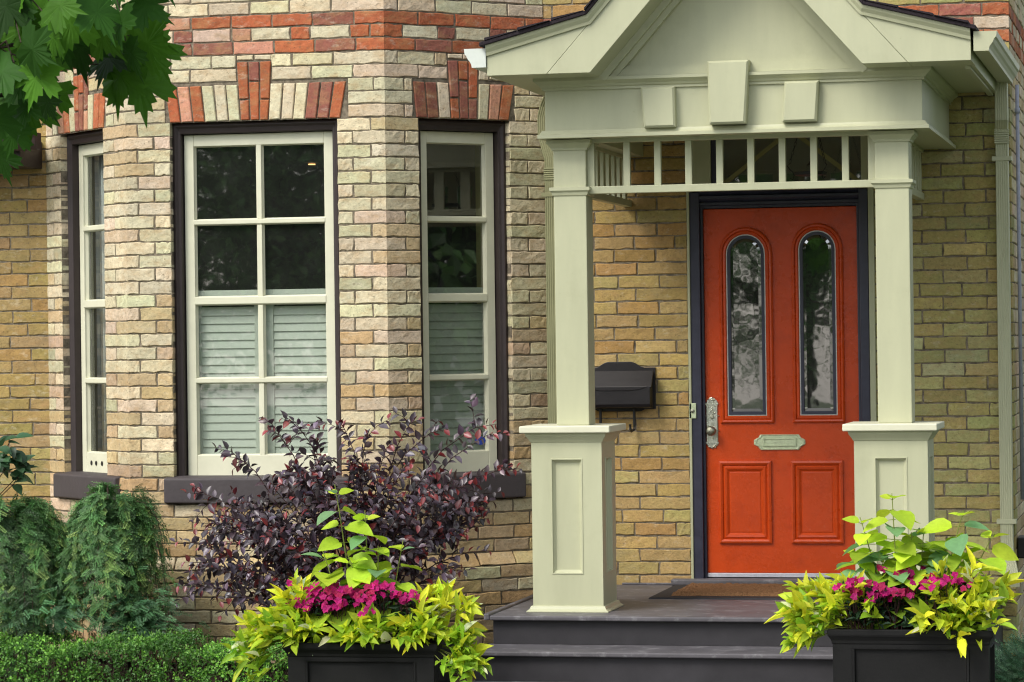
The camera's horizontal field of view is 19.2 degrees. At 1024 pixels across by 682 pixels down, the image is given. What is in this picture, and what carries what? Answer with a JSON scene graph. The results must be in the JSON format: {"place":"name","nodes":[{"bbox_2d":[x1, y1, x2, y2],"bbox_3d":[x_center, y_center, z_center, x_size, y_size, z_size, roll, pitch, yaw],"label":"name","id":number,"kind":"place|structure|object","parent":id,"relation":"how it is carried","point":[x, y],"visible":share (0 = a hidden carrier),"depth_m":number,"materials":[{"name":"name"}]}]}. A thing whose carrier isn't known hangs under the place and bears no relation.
{"place":"outdoors","nodes":[
{"label":"outdoors","id":0,"kind":"place"},
{"bbox_2d":[0,624,1023,681],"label":"ground","id":1,"kind":"structure","parent":0,"point":[995,681],"depth_m":17.08,"materials":[{"name":"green plant"}]},
{"bbox_2d":[0,0,187,187],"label":"maple tree","id":2,"kind":"object","parent":1,"relation":"on","point":[130,48],"visible":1,"depth_m":8.01,"materials":[{"name":"green plant"}]},
{"bbox_2d":[6,656,474,681],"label":"planting bed","id":3,"kind":"object","parent":1,"relation":"on","point":[213,678],"depth_m":16.77,"materials":[{"name":"green plant"}]},
{"bbox_2d":[0,432,37,496],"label":"broadleaf shrub","id":4,"kind":"object","parent":3,"relation":"on","point":[19,459],"visible":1,"depth_m":16.44,"materials":[{"name":"green plant"}]},
{"bbox_2d":[0,488,105,681],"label":"weeping conifer","id":5,"kind":"object","parent":3,"relation":"on","point":[29,531],"visible":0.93,"depth_m":16.22,"materials":[{"name":"green plant"}]},
{"bbox_2d":[47,481,209,678],"bbox_3d":[-2.147,1.305,16.409,0.954,1.094,0.700,-1,0,-13],"label":"weeping conifer","id":6,"kind":"object","parent":3,"relation":"on","point":[110,539],"visible":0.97,"depth_m":16.32,"materials":[{"name":"green plant"}]},
{"bbox_2d":[0,626,287,681],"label":"boxwood hedge","id":7,"kind":"object","parent":3,"relation":"on","point":[162,643],"visible":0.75,"depth_m":15.72,"materials":[{"name":"green plant"}]},
{"bbox_2d":[169,394,521,621],"bbox_3d":[-0.870,1.050,16.066,1.890,1.529,0.807,-1,0,13],"label":"purple shrub","id":8,"kind":"object","parent":3,"relation":"on","point":[286,560],"visible":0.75,"depth_m":16.03,"materials":[{"name":"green plant"}]},
{"bbox_2d":[282,635,453,681],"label":"planter box","id":9,"kind":"object","parent":1,"relation":"on","point":[354,662],"visible":0.64,"depth_m":14.50,"materials":[{"name":"paint"}]},
{"bbox_2d":[220,568,331,681],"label":"golden foliage plant","id":10,"kind":"object","parent":9,"relation":"in","point":[279,615],"visible":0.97,"depth_m":14.58,"materials":[{"name":"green plant"}]},
{"bbox_2d":[285,579,359,642],"bbox_3d":[-0.893,1.324,14.632,0.377,0.356,0.319,-1,0,13],"label":"pink flower","id":11,"kind":"object","parent":9,"relation":"on","point":[329,600],"visible":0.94,"depth_m":14.56,"materials":[{"name":"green plant"}]},
{"bbox_2d":[248,602,433,651],"bbox_3d":[-0.821,1.359,14.492,0.935,0.233,0.369,-1,0,13],"label":"golden foliage plant","id":12,"kind":"object","parent":9,"relation":"in","point":[356,630],"visible":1,"depth_m":14.45,"materials":[{"name":"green plant"}]},
{"bbox_2d":[290,484,421,642],"bbox_3d":[-0.768,1.107,14.699,0.684,0.823,0.500,-1,0,13],"label":"lime shrub","id":13,"kind":"object","parent":9,"relation":"on","point":[364,568],"visible":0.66,"depth_m":14.66,"materials":[{"name":"green plant"}]},
{"bbox_2d":[348,580,438,642],"bbox_3d":[-0.550,1.319,14.557,0.450,0.358,0.318,-1,0,13],"label":"pink flower","id":14,"kind":"object","parent":9,"relation":"on","point":[375,588],"visible":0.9,"depth_m":14.51,"materials":[{"name":"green plant"}]},
{"bbox_2d":[379,576,492,681],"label":"golden foliage plant","id":15,"kind":"object","parent":9,"relation":"in","point":[466,658],"visible":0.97,"depth_m":14.39,"materials":[{"name":"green plant"}]},
{"bbox_2d":[0,0,1023,663],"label":"brick house","id":16,"kind":"structure","parent":1,"relation":"on","point":[386,254],"depth_m":16.95,"materials":[{"name":"beige brick"}]},
{"bbox_2d":[53,69,120,500],"bbox_3d":[-2.317,-0.333,17.502,0.375,2.482,0.850,-1,0,-32],"label":"window","id":17,"kind":"structure","parent":16,"relation":"in","point":[85,122],"depth_m":17.69,"materials":[{"name":"brown paint"}]},
{"bbox_2d":[94,155,107,451],"bbox_3d":[-2.287,-0.225,17.595,0.064,1.950,0.501,-1,0,-32],"label":"window pane","id":18,"kind":"structure","parent":16,"relation":"hanging from","point":[100,294],"depth_m":17.77,"materials":[{"name":"glass"}]},
{"bbox_2d":[164,54,349,502],"bbox_3d":[-1.403,-0.345,16.858,1.080,2.482,0.213,-1,0,13],"label":"window","id":19,"kind":"structure","parent":16,"relation":"in","point":[236,366],"depth_m":16.90,"materials":[{"name":"brown paint"}]},
{"bbox_2d":[304,145,318,164],"bbox_3d":[-1.351,-1.571,20.397,0.100,0.774,0.100,-1,0,13],"label":"ceiling light","id":20,"kind":"object","parent":16,"relation":"hanging from","point":[311,159],"visible":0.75,"depth_m":20.37,"materials":[{"name":"black metal"}]},
{"bbox_2d":[412,53,525,500],"bbox_3d":[-0.334,-0.359,17.027,0.713,2.482,0.375,-1,0,-32],"label":"window","id":21,"kind":"structure","parent":16,"relation":"in","point":[464,353],"depth_m":17.03,"materials":[{"name":"brown paint"}]},
{"bbox_2d":[595,362,655,432],"bbox_3d":[0.595,0.316,17.031,0.410,0.398,0.128,-1,0,13],"label":"mailbox","id":22,"kind":"object","parent":16,"relation":"attached to","point":[624,386],"visible":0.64,"depth_m":16.99,"materials":[{"name":"paint"}]},
{"bbox_2d":[692,136,867,183],"bbox_3d":[1.497,-1.060,16.987,1.001,0.480,0.165,-1,0,13],"label":"transom window","id":23,"kind":"structure","parent":16,"relation":"in","point":[766,150],"depth_m":17.01,"materials":[{"name":"glass"}]},
{"bbox_2d":[703,206,858,577],"bbox_3d":[1.504,0.287,16.930,0.877,2.064,0.121,-1,0,13],"label":"front door","id":24,"kind":"structure","parent":16,"relation":"in","point":[781,306],"depth_m":16.95,"materials":[{"name":"paint"}]},
{"bbox_2d":[1017,535,1023,557],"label":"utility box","id":25,"kind":"object","parent":16,"relation":"attached to","point":[1020,544],"visible":0.9,"depth_m":16.73,"materials":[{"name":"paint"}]},
{"bbox_2d":[464,0,1019,681],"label":"porch","id":26,"kind":"object","parent":1,"relation":"on","point":[616,84],"visible":0.88,"depth_m":15.21,"materials":[{"name":"paint"}]},
{"bbox_2d":[648,583,816,599],"bbox_3d":[1.360,1.346,16.405,1.118,0.032,0.823,-1,0,13],"label":"doormat","id":27,"kind":"object","parent":26,"relation":"on","point":[770,591],"visible":0.66,"depth_m":16.23,"materials":[{"name":"fabric"}]},
{"bbox_2d":[787,137,826,179],"bbox_3d":[1.565,-1.042,16.025,0.217,0.386,0.213,-1,0,13],"label":"hanging lantern","id":28,"kind":"object","parent":26,"relation":"hanging from","point":[807,173],"visible":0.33,"depth_m":15.95,"materials":[{"name":"black metal"}]},
{"bbox_2d":[995,626,1023,681],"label":"yew shrub","id":29,"kind":"object","parent":1,"relation":"on","point":[1009,663],"visible":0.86,"depth_m":14.64,"materials":[{"name":"green plant"}]},
{"bbox_2d":[827,621,999,681],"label":"planter box","id":30,"kind":"object","parent":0,"point":[880,655],"visible":0.8,"depth_m":13.69,"materials":[{"name":"paint"}]},
{"bbox_2d":[764,569,883,658],"bbox_3d":[1.413,1.234,13.784,0.555,0.401,0.356,-1,0,13],"label":"golden foliage plant","id":31,"kind":"object","parent":30,"relation":"in","point":[808,619],"visible":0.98,"depth_m":13.77,"materials":[{"name":"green plant"}]},
{"bbox_2d":[832,576,891,628],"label":"pink flower","id":32,"kind":"object","parent":30,"relation":"on","point":[870,590],"visible":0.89,"depth_m":13.74,"materials":[{"name":"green plant"}]},
{"bbox_2d":[872,564,938,629],"bbox_3d":[1.806,1.187,13.821,0.344,0.342,0.350,-1,0,13],"label":"pink flower","id":33,"kind":"object","parent":30,"relation":"on","point":[900,592],"visible":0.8,"depth_m":13.77,"materials":[{"name":"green plant"}]},
{"bbox_2d":[835,493,1018,629],"bbox_3d":[1.861,1.029,13.890,0.904,0.667,0.498,-1,0,13],"label":"lime shrub","id":34,"kind":"object","parent":30,"relation":"on","point":[905,555],"visible":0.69,"depth_m":13.84,"materials":[{"name":"green plant"}]},
{"bbox_2d":[909,572,980,629],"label":"pink flower","id":35,"kind":"object","parent":30,"relation":"on","point":[946,579],"visible":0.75,"depth_m":13.66,"materials":[{"name":"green plant"}]},
{"bbox_2d":[904,546,1023,657],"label":"golden foliage plant","id":36,"kind":"object","parent":30,"relation":"in","point":[974,607],"visible":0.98,"depth_m":13.60,"materials":[{"name":"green plant"}]}
]}

